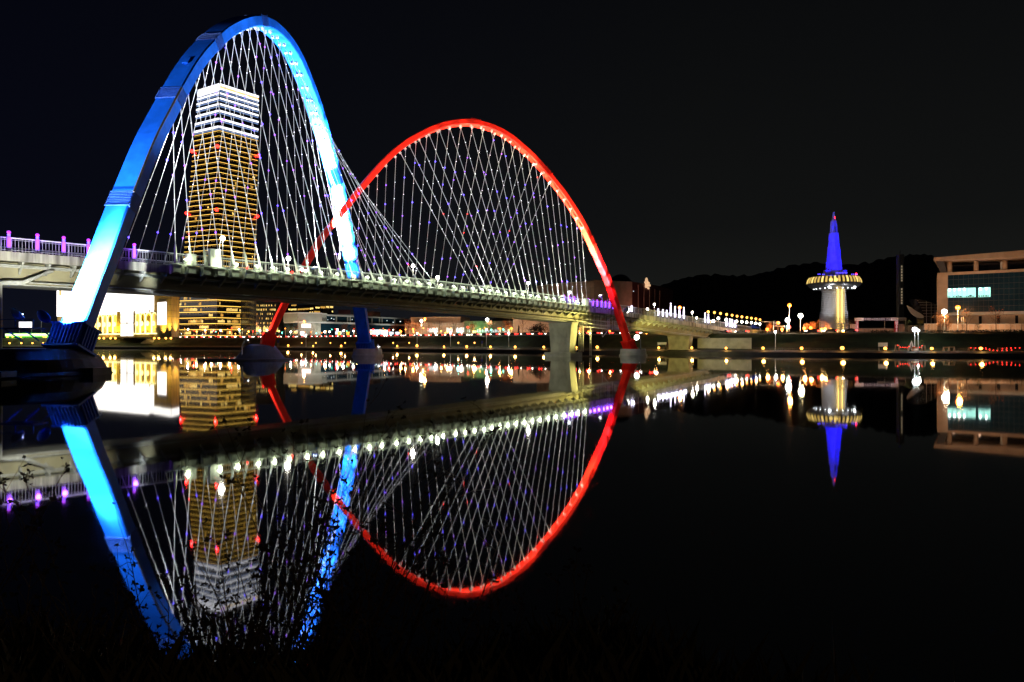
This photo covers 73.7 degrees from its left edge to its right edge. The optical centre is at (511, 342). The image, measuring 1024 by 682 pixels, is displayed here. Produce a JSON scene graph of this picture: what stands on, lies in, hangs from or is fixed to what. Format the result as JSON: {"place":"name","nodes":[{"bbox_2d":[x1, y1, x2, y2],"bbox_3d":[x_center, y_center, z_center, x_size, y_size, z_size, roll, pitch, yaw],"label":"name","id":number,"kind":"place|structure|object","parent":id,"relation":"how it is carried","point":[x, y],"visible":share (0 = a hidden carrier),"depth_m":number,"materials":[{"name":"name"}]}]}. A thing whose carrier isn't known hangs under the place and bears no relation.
{"place":"outdoors","nodes":[
{"label":"outdoors","id":0,"kind":"place"},
{"bbox_2d":[5,333,15,337],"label":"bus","id":1,"kind":"object","parent":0,"point":[9,335],"visible":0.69,"depth_m":569.35,"materials":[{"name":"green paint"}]},
{"bbox_2d":[26,333,36,337],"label":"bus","id":2,"kind":"object","parent":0,"point":[33,334],"visible":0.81,"depth_m":562.32,"materials":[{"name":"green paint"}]},
{"bbox_2d":[336,310,353,315],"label":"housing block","id":3,"kind":"structure","parent":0,"point":[343,312],"depth_m":642.45,"materials":[{"name":"concrete"}]},
{"bbox_2d":[283,311,409,336],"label":"research building","id":4,"kind":"structure","parent":0,"point":[322,322],"depth_m":525.27,"materials":[{"name":"concrete"}]},
{"bbox_2d":[381,330,387,335],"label":"shop window","id":5,"kind":"structure","parent":4,"relation":"in","point":[383,332],"depth_m":575.75,"materials":[{"name":"white"}]},
{"bbox_2d":[0,348,1023,681],"bbox_3d":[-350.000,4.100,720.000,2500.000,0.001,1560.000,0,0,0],"label":"river water","id":6,"kind":"structure","parent":0,"point":[870,504],"depth_m":18.81,"materials":[{"name":"black liquid"}]},
{"bbox_2d":[0,0,1023,337],"label":"sky","id":7,"kind":"structure","parent":0,"point":[689,138],"materials":[{"name":"black"}]},
{"bbox_2d":[2,332,1023,356],"bbox_3d":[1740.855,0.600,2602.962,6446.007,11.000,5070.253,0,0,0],"label":"bank","id":8,"kind":"structure","parent":0,"point":[960,342],"depth_m":254.84,"materials":[{"name":"black plant"}]},
{"bbox_2d":[19,322,31,332],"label":"advertising screen","id":9,"kind":"object","parent":8,"relation":"on","point":[25,324],"visible":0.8,"depth_m":570.31,"materials":[{"name":"grey"}]},
{"bbox_2d":[57,290,178,337],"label":"department store","id":10,"kind":"structure","parent":8,"relation":"on","point":[128,316],"depth_m":509.03,"materials":[{"name":"beige stone"}]},
{"bbox_2d":[97,314,102,333],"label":"arched window","id":11,"kind":"structure","parent":10,"relation":"in","point":[100,318],"depth_m":535.09,"materials":[{"name":"yellow"}]},
{"bbox_2d":[102,314,106,333],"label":"arched window","id":12,"kind":"structure","parent":10,"relation":"in","point":[104,324],"depth_m":531.57,"materials":[{"name":"yellow"}]},
{"bbox_2d":[107,314,112,332],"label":"arched window","id":13,"kind":"structure","parent":10,"relation":"in","point":[110,317],"depth_m":527.69,"materials":[{"name":"yellow"}]},
{"bbox_2d":[113,314,116,332],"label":"arched window","id":14,"kind":"structure","parent":10,"relation":"in","point":[115,315],"depth_m":523.97,"materials":[{"name":"yellow"}]},
{"bbox_2d":[135,313,139,332],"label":"arched window","id":15,"kind":"structure","parent":10,"relation":"in","point":[137,317],"depth_m":506.98,"materials":[{"name":"yellow"}]},
{"bbox_2d":[140,313,144,332],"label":"arched window","id":16,"kind":"structure","parent":10,"relation":"in","point":[142,317],"depth_m":503.53,"materials":[{"name":"yellow"}]},
{"bbox_2d":[145,312,151,332],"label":"arched window","id":17,"kind":"structure","parent":10,"relation":"in","point":[148,317],"depth_m":499.37,"materials":[{"name":"yellow"}]},
{"bbox_2d":[152,312,155,332],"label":"arched window","id":18,"kind":"structure","parent":10,"relation":"in","point":[153,314],"depth_m":495.96,"materials":[{"name":"yellow"}]},
{"bbox_2d":[141,338,157,342],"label":"stone steps","id":19,"kind":"structure","parent":8,"relation":"on","point":[148,340],"depth_m":514.54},
{"bbox_2d":[179,83,258,337],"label":"skyscraper","id":20,"kind":"structure","parent":8,"relation":"on","point":[200,315],"depth_m":538.92,"materials":[{"name":"yellow glass"}]},
{"bbox_2d":[241,300,283,337],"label":"office block","id":21,"kind":"structure","parent":8,"relation":"on","point":[256,316],"depth_m":511.83,"materials":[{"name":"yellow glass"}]},
{"bbox_2d":[302,324,310,334],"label":"advertising screen","id":22,"kind":"object","parent":8,"relation":"on","point":[306,325],"visible":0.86,"depth_m":485.41,"materials":[{"name":"grey"}]},
{"bbox_2d":[285,304,332,314],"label":"office block","id":23,"kind":"structure","parent":8,"relation":"on","point":[327,309],"depth_m":565.62,"materials":[{"name":"yellow glass"}]},
{"bbox_2d":[338,322,347,334],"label":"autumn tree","id":24,"kind":"object","parent":8,"relation":"on","point":[343,326],"visible":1,"depth_m":460.86,"materials":[{"name":"brown plant"}]},
{"bbox_2d":[0,14,751,377],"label":"arch bridge","id":25,"kind":"structure","parent":8,"relation":"on","point":[94,274],"depth_m":134.24,"materials":[{"name":"metal"}]},
{"bbox_2d":[6,231,10,251],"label":"light post","id":26,"kind":"object","parent":25,"relation":"on","point":[9,240],"visible":1,"depth_m":98.69,"materials":[{"name":"metal"}]},
{"bbox_2d":[10,309,24,318],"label":"floodlight","id":27,"kind":"object","parent":25,"relation":"on","point":[16,314],"visible":0.88,"depth_m":84.48,"materials":[{"name":"blue metal"}]},
{"bbox_2d":[35,233,39,253],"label":"light post","id":28,"kind":"object","parent":25,"relation":"on","point":[37,244],"visible":1,"depth_m":101.20,"materials":[{"name":"metal"}]},
{"bbox_2d":[37,310,50,322],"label":"floodlight","id":29,"kind":"object","parent":25,"relation":"on","point":[43,316],"visible":1,"depth_m":85.10,"materials":[{"name":"blue metal"}]},
{"bbox_2d":[61,236,65,255],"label":"light post","id":30,"kind":"object","parent":25,"relation":"on","point":[63,244],"visible":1,"depth_m":103.64,"materials":[{"name":"metal"}]},
{"bbox_2d":[87,239,90,253],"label":"light post","id":31,"kind":"object","parent":25,"relation":"on","point":[88,244],"visible":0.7,"depth_m":106.01,"materials":[{"name":"metal"}]},
{"bbox_2d":[132,243,135,261],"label":"light post","id":32,"kind":"object","parent":25,"relation":"on","point":[134,252],"visible":1,"depth_m":110.80,"materials":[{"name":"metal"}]},
{"bbox_2d":[220,236,224,266],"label":"street lamp","id":33,"kind":"object","parent":25,"relation":"on","point":[222,238],"visible":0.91,"depth_m":133.32,"materials":[{"name":"grey metal"}]},
{"bbox_2d":[241,337,249,354],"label":"floodlight","id":34,"kind":"object","parent":25,"relation":"attached to","point":[245,340],"visible":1,"depth_m":157.40,"materials":[{"name":"grey metal"}]},
{"bbox_2d":[567,289,573,304],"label":"floodlight","id":35,"kind":"object","parent":25,"relation":"on","point":[570,292],"visible":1,"depth_m":192.52,"materials":[{"name":"grey metal"}]},
{"bbox_2d":[634,335,640,349],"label":"floodlight","id":36,"kind":"object","parent":25,"relation":"on","point":[636,337],"visible":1,"depth_m":202.52,"materials":[{"name":"metal"}]},
{"bbox_2d":[389,323,399,332],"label":"autumn tree","id":37,"kind":"object","parent":8,"relation":"on","point":[393,328],"visible":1,"depth_m":423.26,"materials":[{"name":"brown plant"}]},
{"bbox_2d":[403,318,413,333],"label":"autumn tree","id":38,"kind":"object","parent":8,"relation":"on","point":[408,329],"visible":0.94,"depth_m":413.00,"materials":[{"name":"brown plant"}]},
{"bbox_2d":[411,321,420,333],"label":"autumn tree","id":39,"kind":"object","parent":8,"relation":"on","point":[415,325],"visible":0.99,"depth_m":408.08,"materials":[{"name":"orange plant"}]},
{"bbox_2d":[405,317,469,335],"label":"exhibition hall","id":40,"kind":"structure","parent":8,"relation":"on","point":[445,323],"depth_m":427.08,"materials":[{"name":"beige stone"}]},
{"bbox_2d":[468,321,476,333],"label":"autumn tree","id":41,"kind":"object","parent":8,"relation":"on","point":[473,326],"visible":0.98,"depth_m":374.37,"materials":[{"name":"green plant"}]},
{"bbox_2d":[464,321,512,335],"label":"office block","id":42,"kind":"structure","parent":8,"relation":"on","point":[481,325],"depth_m":412.00,"materials":[{"name":"concrete"}]},
{"bbox_2d":[502,320,512,331],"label":"autumn tree","id":43,"kind":"object","parent":8,"relation":"on","point":[504,321],"visible":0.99,"depth_m":356.23,"materials":[{"name":"brown plant"}]},
{"bbox_2d":[2,331,1022,338],"bbox_3d":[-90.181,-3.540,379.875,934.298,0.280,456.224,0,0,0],"label":"road kerb","id":44,"kind":"structure","parent":8,"relation":"on","point":[582,334],"depth_m":304.47,"materials":[{"name":"concrete"}]},
{"bbox_2d":[513,319,550,332],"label":"storage hall","id":45,"kind":"structure","parent":8,"relation":"on","point":[516,322],"depth_m":370.43,"materials":[{"name":"beige stone"}]},
{"bbox_2d":[529,323,543,331],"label":"bush","id":46,"kind":"object","parent":8,"relation":"on","point":[537,327],"visible":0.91,"depth_m":341.28,"materials":[{"name":"brown plant"}]},
{"bbox_2d":[536,324,548,332],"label":"bush","id":47,"kind":"object","parent":8,"relation":"on","point":[542,330],"visible":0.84,"depth_m":338.21,"materials":[{"name":"brown plant"}]},
{"bbox_2d":[537,274,672,333],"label":"science museum","id":48,"kind":"structure","parent":8,"relation":"on","point":[647,294],"depth_m":478.91,"materials":[{"name":"beige stone"}]},
{"bbox_2d":[657,342,666,344],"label":"sign board","id":49,"kind":"object","parent":8,"relation":"on","point":[661,343],"visible":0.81,"depth_m":261.06,"materials":[{"name":"white paint"}]},
{"bbox_2d":[697,338,751,348],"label":"retaining wall","id":50,"kind":"structure","parent":8,"relation":"on","point":[732,343],"depth_m":246.61,"materials":[{"name":"concrete"}]},
{"bbox_2d":[735,328,769,332],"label":"balustrade","id":51,"kind":"object","parent":8,"relation":"on","point":[754,331],"visible":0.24,"depth_m":358.30,"materials":[{"name":"orange stone"}]},
{"bbox_2d":[757,330,810,332],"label":"hedge","id":52,"kind":"object","parent":8,"relation":"on","point":[784,331],"visible":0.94,"depth_m":246.27,"materials":[{"name":"brown plant"}]},
{"bbox_2d":[787,303,790,331],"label":"street lamp","id":53,"kind":"object","parent":8,"relation":"on","point":[789,305],"visible":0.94,"depth_m":258.19,"materials":[{"name":"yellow metal"}]},
{"bbox_2d":[798,313,802,330],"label":"street lamp","id":54,"kind":"object","parent":8,"relation":"on","point":[800,315],"visible":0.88,"depth_m":256.12,"materials":[{"name":"grey metal"}]},
{"bbox_2d":[753,347,866,350],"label":"quay railing","id":55,"kind":"object","parent":8,"relation":"on","point":[781,347],"visible":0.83,"depth_m":233.42,"materials":[{"name":"metal"}]},
{"bbox_2d":[859,328,893,331],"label":"site hoarding","id":56,"kind":"object","parent":8,"relation":"on","point":[869,329],"visible":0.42,"depth_m":309.00,"materials":[{"name":"brown metal"}]},
{"bbox_2d":[855,318,897,331],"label":"site gate","id":57,"kind":"structure","parent":8,"relation":"on","point":[857,320],"depth_m":300.00,"materials":[{"name":"metal"}]},
{"bbox_2d":[871,330,893,332],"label":"hedge","id":58,"kind":"object","parent":8,"relation":"on","point":[881,331],"visible":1,"depth_m":231.75,"materials":[{"name":"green plant"}]},
{"bbox_2d":[878,342,887,350],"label":"sign board","id":59,"kind":"object","parent":8,"relation":"on","point":[882,344],"visible":0.86,"depth_m":218.19,"materials":[{"name":"white paint"}]},
{"bbox_2d":[883,317,905,327],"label":"site office","id":60,"kind":"structure","parent":8,"relation":"on","point":[901,318],"depth_m":322.00,"materials":[{"name":"grey metal"}]},
{"bbox_2d":[898,324,904,331],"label":"site hoarding","id":61,"kind":"object","parent":8,"relation":"on","point":[901,327],"visible":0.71,"depth_m":303.00,"materials":[{"name":"brown metal"}]},
{"bbox_2d":[905,325,923,331],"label":"site hoarding","id":62,"kind":"object","parent":8,"relation":"on","point":[913,326],"visible":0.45,"depth_m":306.00,"materials":[{"name":"concrete"}]},
{"bbox_2d":[912,327,916,345],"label":"street lamp","id":63,"kind":"object","parent":8,"relation":"on","point":[914,329],"visible":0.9,"depth_m":216.31,"materials":[{"name":"white metal"}]},
{"bbox_2d":[924,324,936,331],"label":"site hoarding","id":64,"kind":"object","parent":8,"relation":"on","point":[933,327],"visible":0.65,"depth_m":262.00,"materials":[{"name":"beige stone"}]},
{"bbox_2d":[922,330,953,331],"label":"hedge","id":65,"kind":"object","parent":8,"relation":"on","point":[938,331],"visible":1,"depth_m":224.28,"materials":[{"name":"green plant"}]},
{"bbox_2d":[934,312,948,331],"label":"autumn tree","id":66,"kind":"object","parent":8,"relation":"on","point":[940,316],"visible":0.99,"depth_m":236.00,"materials":[{"name":"brown plant"}]},
{"bbox_2d":[941,309,946,329],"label":"street lamp","id":67,"kind":"object","parent":8,"relation":"on","point":[944,311],"visible":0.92,"depth_m":234.94,"materials":[{"name":"grey metal"}]},
{"bbox_2d":[960,309,972,329],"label":"bare tree","id":68,"kind":"object","parent":8,"relation":"on","point":[966,316],"visible":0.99,"depth_m":232.93,"materials":[{"name":"brown plant"}]},
{"bbox_2d":[934,250,1023,331],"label":"concert hall","id":69,"kind":"structure","parent":8,"relation":"on","point":[976,286],"depth_m":276.01,"materials":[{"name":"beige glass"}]},
{"bbox_2d":[906,299,936,323],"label":"glass sail","id":70,"kind":"object","parent":69,"relation":"attached to","point":[923,311],"visible":0.94,"depth_m":308.82,"materials":[{"name":"black glass"}]},
{"bbox_2d":[948,289,951,297],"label":"lit window","id":71,"kind":"structure","parent":69,"relation":"in","point":[949,290],"depth_m":281.22,"materials":[{"name":"teal"}]},
{"bbox_2d":[952,288,956,297],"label":"lit window","id":72,"kind":"structure","parent":69,"relation":"in","point":[954,290],"depth_m":280.32,"materials":[{"name":"teal"}]},
{"bbox_2d":[957,288,961,296],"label":"lit window","id":73,"kind":"structure","parent":69,"relation":"in","point":[959,290],"depth_m":279.37,"materials":[{"name":"teal"}]},
{"bbox_2d":[962,288,966,296],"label":"lit window","id":74,"kind":"structure","parent":69,"relation":"in","point":[964,290],"depth_m":278.41,"materials":[{"name":"teal"}]},
{"bbox_2d":[967,288,975,296],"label":"lit window","id":75,"kind":"structure","parent":69,"relation":"in","point":[971,292],"depth_m":277.06,"materials":[{"name":"teal"}]},
{"bbox_2d":[978,288,983,296],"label":"lit window","id":76,"kind":"structure","parent":69,"relation":"in","point":[980,290],"depth_m":275.20,"materials":[{"name":"teal"}]},
{"bbox_2d":[984,287,989,296],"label":"lit window","id":77,"kind":"structure","parent":69,"relation":"in","point":[986,289],"depth_m":274.10,"materials":[{"name":"teal"}]},
{"bbox_2d":[947,324,1023,330],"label":"site hoarding","id":78,"kind":"object","parent":8,"relation":"on","point":[970,327],"visible":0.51,"depth_m":256.00,"materials":[{"name":"beige stone"}]},
{"bbox_2d":[955,329,1023,331],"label":"hedge","id":79,"kind":"object","parent":8,"relation":"on","point":[986,330],"visible":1,"depth_m":218.34,"materials":[{"name":"plant"}]},
{"bbox_2d":[988,306,1005,328],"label":"thin autumn tree","id":80,"kind":"object","parent":8,"relation":"on","point":[995,314],"visible":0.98,"depth_m":229.81,"materials":[{"name":"brown plant"}]},
{"bbox_2d":[276,346,846,350],"bbox_3d":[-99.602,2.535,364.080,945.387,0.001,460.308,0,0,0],"label":"promenade path","id":81,"kind":"structure","parent":0,"point":[659,349],"depth_m":276.37,"materials":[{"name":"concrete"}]},
{"bbox_2d":[96,343,182,345],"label":"quay railing","id":82,"kind":"object","parent":81,"relation":"on","point":[140,343],"visible":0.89,"depth_m":502.49,"materials":[{"name":"metal"}]},
{"bbox_2d":[488,254,939,332],"bbox_3d":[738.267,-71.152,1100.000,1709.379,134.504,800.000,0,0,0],"label":"wooded hills","id":83,"kind":"structure","parent":0,"point":[766,298],"depth_m":864.36,"materials":[{"name":"plant"}]},
{"bbox_2d":[807,212,861,331],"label":"observation tower","id":84,"kind":"structure","parent":0,"point":[833,281],"depth_m":453.21,"materials":[{"name":"white paint"}]},
{"bbox_2d":[896,254,903,323],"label":"stair tower","id":85,"kind":"structure","parent":0,"point":[899,285],"depth_m":430.00,"materials":[{"name":"concrete"}]},
{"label":"near bank","id":86,"kind":"structure","parent":0,"visible":0},
{"bbox_2d":[0,455,69,605],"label":"dry shrub","id":87,"kind":"object","parent":86,"relation":"on","point":[52,499],"visible":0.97,"depth_m":6.30,"materials":[{"name":"plant"}]},
{"bbox_2d":[0,463,110,668],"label":"dry shrub","id":88,"kind":"object","parent":86,"relation":"on","point":[53,565],"visible":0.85,"depth_m":6.60,"materials":[{"name":"plant"}]},
{"bbox_2d":[89,502,187,660],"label":"dry shrub","id":89,"kind":"object","parent":86,"relation":"on","point":[182,610],"visible":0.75,"depth_m":6.31,"materials":[{"name":"plant"}]},
{"bbox_2d":[114,568,204,673],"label":"dry shrub","id":90,"kind":"object","parent":86,"relation":"on","point":[153,643],"visible":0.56,"depth_m":6.16,"materials":[{"name":"plant"}]},
{"bbox_2d":[162,591,226,677],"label":"dry shrub","id":91,"kind":"object","parent":86,"relation":"on","point":[208,621],"visible":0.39,"depth_m":6.63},
{"bbox_2d":[184,536,281,665],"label":"dry shrub","id":92,"kind":"object","parent":86,"relation":"on","point":[230,613],"visible":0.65,"depth_m":6.56,"materials":[{"name":"plant"}]},
{"bbox_2d":[175,539,306,664],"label":"dry shrub","id":93,"kind":"object","parent":86,"relation":"on","point":[257,631],"visible":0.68,"depth_m":6.33,"materials":[{"name":"plant"}]},
{"bbox_2d":[218,604,299,675],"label":"dry shrub","id":94,"kind":"object","parent":86,"relation":"on","point":[248,656],"visible":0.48,"depth_m":5.62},
{"bbox_2d":[204,492,351,654],"bbox_3d":[-2.336,2.525,6.864,1.496,2.278,0.735,0,0,16],"label":"dry shrub","id":95,"kind":"object","parent":86,"relation":"on","point":[228,533],"visible":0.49,"depth_m":6.88,"materials":[{"name":"plant"}]},
{"bbox_2d":[243,458,376,659],"bbox_3d":[-2.048,2.316,6.832,1.406,2.431,0.783,0,0,0],"label":"dry shrub","id":96,"kind":"object","parent":86,"relation":"on","point":[304,589],"visible":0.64,"depth_m":6.85,"materials":[{"name":"plant"}]},
{"bbox_2d":[286,585,345,681],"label":"dry shrub","id":97,"kind":"object","parent":86,"relation":"on","point":[297,642],"visible":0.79,"depth_m":5.38,"materials":[{"name":"plant"}]},
{"bbox_2d":[256,419,399,664],"bbox_3d":[-1.948,2.241,7.185,1.490,2.883,0.565,0,0,0],"label":"dry shrub","id":98,"kind":"object","parent":86,"relation":"on","point":[289,529],"visible":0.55,"depth_m":7.22,"materials":[{"name":"plant"}]},
{"bbox_2d":[210,418,457,672],"bbox_3d":[-1.654,2.144,6.591,2.216,2.896,0.906,0,0,-7],"label":"dry shrub","id":99,"kind":"object","parent":86,"relation":"on","point":[299,485],"visible":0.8,"depth_m":6.59,"materials":[{"name":"plant"}]},
{"bbox_2d":[275,507,395,681],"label":"dry shrub","id":100,"kind":"object","parent":86,"relation":"on","point":[327,581],"visible":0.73,"depth_m":6.38,"materials":[{"name":"plant"}]},
{"bbox_2d":[275,377,501,660],"bbox_3d":[-1.339,2.044,6.981,2.496,3.315,1.636,0,0,0],"label":"dry shrub","id":101,"kind":"object","parent":86,"relation":"on","point":[423,527],"visible":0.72,"depth_m":7.22,"materials":[{"name":"plant"}]},
{"bbox_2d":[291,401,493,661],"bbox_3d":[-1.229,2.199,7.572,2.353,3.163,0.955,0,0,-20],"label":"dry shrub","id":102,"kind":"object","parent":86,"relation":"on","point":[395,549],"visible":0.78,"depth_m":7.39,"materials":[{"name":"plant"}]},
{"bbox_2d":[336,475,464,666],"bbox_3d":[-1.130,2.529,6.934,1.292,2.410,0.875,0,0,0],"label":"dry shrub","id":103,"kind":"object","parent":86,"relation":"on","point":[409,597],"visible":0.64,"depth_m":6.88,"materials":[{"name":"plant"}]},
{"bbox_2d":[382,420,471,666],"bbox_3d":[-0.934,2.374,7.360,0.986,3.044,0.514,0,0,0],"label":"dry shrub","id":104,"kind":"object","parent":86,"relation":"on","point":[425,594],"visible":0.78,"depth_m":7.36,"materials":[{"name":"plant"}]},
{"bbox_2d":[408,519,514,668],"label":"dry shrub","id":105,"kind":"object","parent":86,"relation":"on","point":[445,587],"visible":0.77,"depth_m":7.04,"materials":[{"name":"plant"}]},
{"bbox_2d":[0,589,955,681],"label":"bank grass","id":106,"kind":"structure","parent":86,"relation":"on","point":[646,658],"depth_m":5.05,"materials":[{"name":"plant"}]},
{"bbox_2d":[461,560,501,662],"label":"dry shrub","id":107,"kind":"object","parent":86,"relation":"on","point":[482,626],"visible":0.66,"depth_m":6.71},
{"label":"riverside road","id":108,"kind":"structure","parent":0,"visible":0},
{"bbox_2d":[16,333,27,337],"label":"bus","id":109,"kind":"object","parent":108,"relation":"on","point":[18,335],"visible":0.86,"depth_m":565.47,"materials":[{"name":"green paint"}]},
{"bbox_2d":[37,333,48,337],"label":"bus","id":110,"kind":"object","parent":108,"relation":"on","point":[40,335],"visible":0.66,"depth_m":559.12,"materials":[{"name":"green paint"}]},
{"bbox_2d":[735,329,747,332],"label":"car","id":111,"kind":"object","parent":108,"relation":"on","point":[743,331],"visible":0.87,"depth_m":258.17,"materials":[{"name":"paint"}]},
{"bbox_2d":[823,329,837,331],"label":"car","id":112,"kind":"object","parent":108,"relation":"on","point":[831,330],"visible":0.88,"depth_m":242.19,"materials":[{"name":"paint"}]},
{"bbox_2d":[842,328,857,331],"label":"car","id":113,"kind":"object","parent":108,"relation":"on","point":[851,330],"visible":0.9,"depth_m":239.21,"materials":[{"name":"paint"}]}
]}

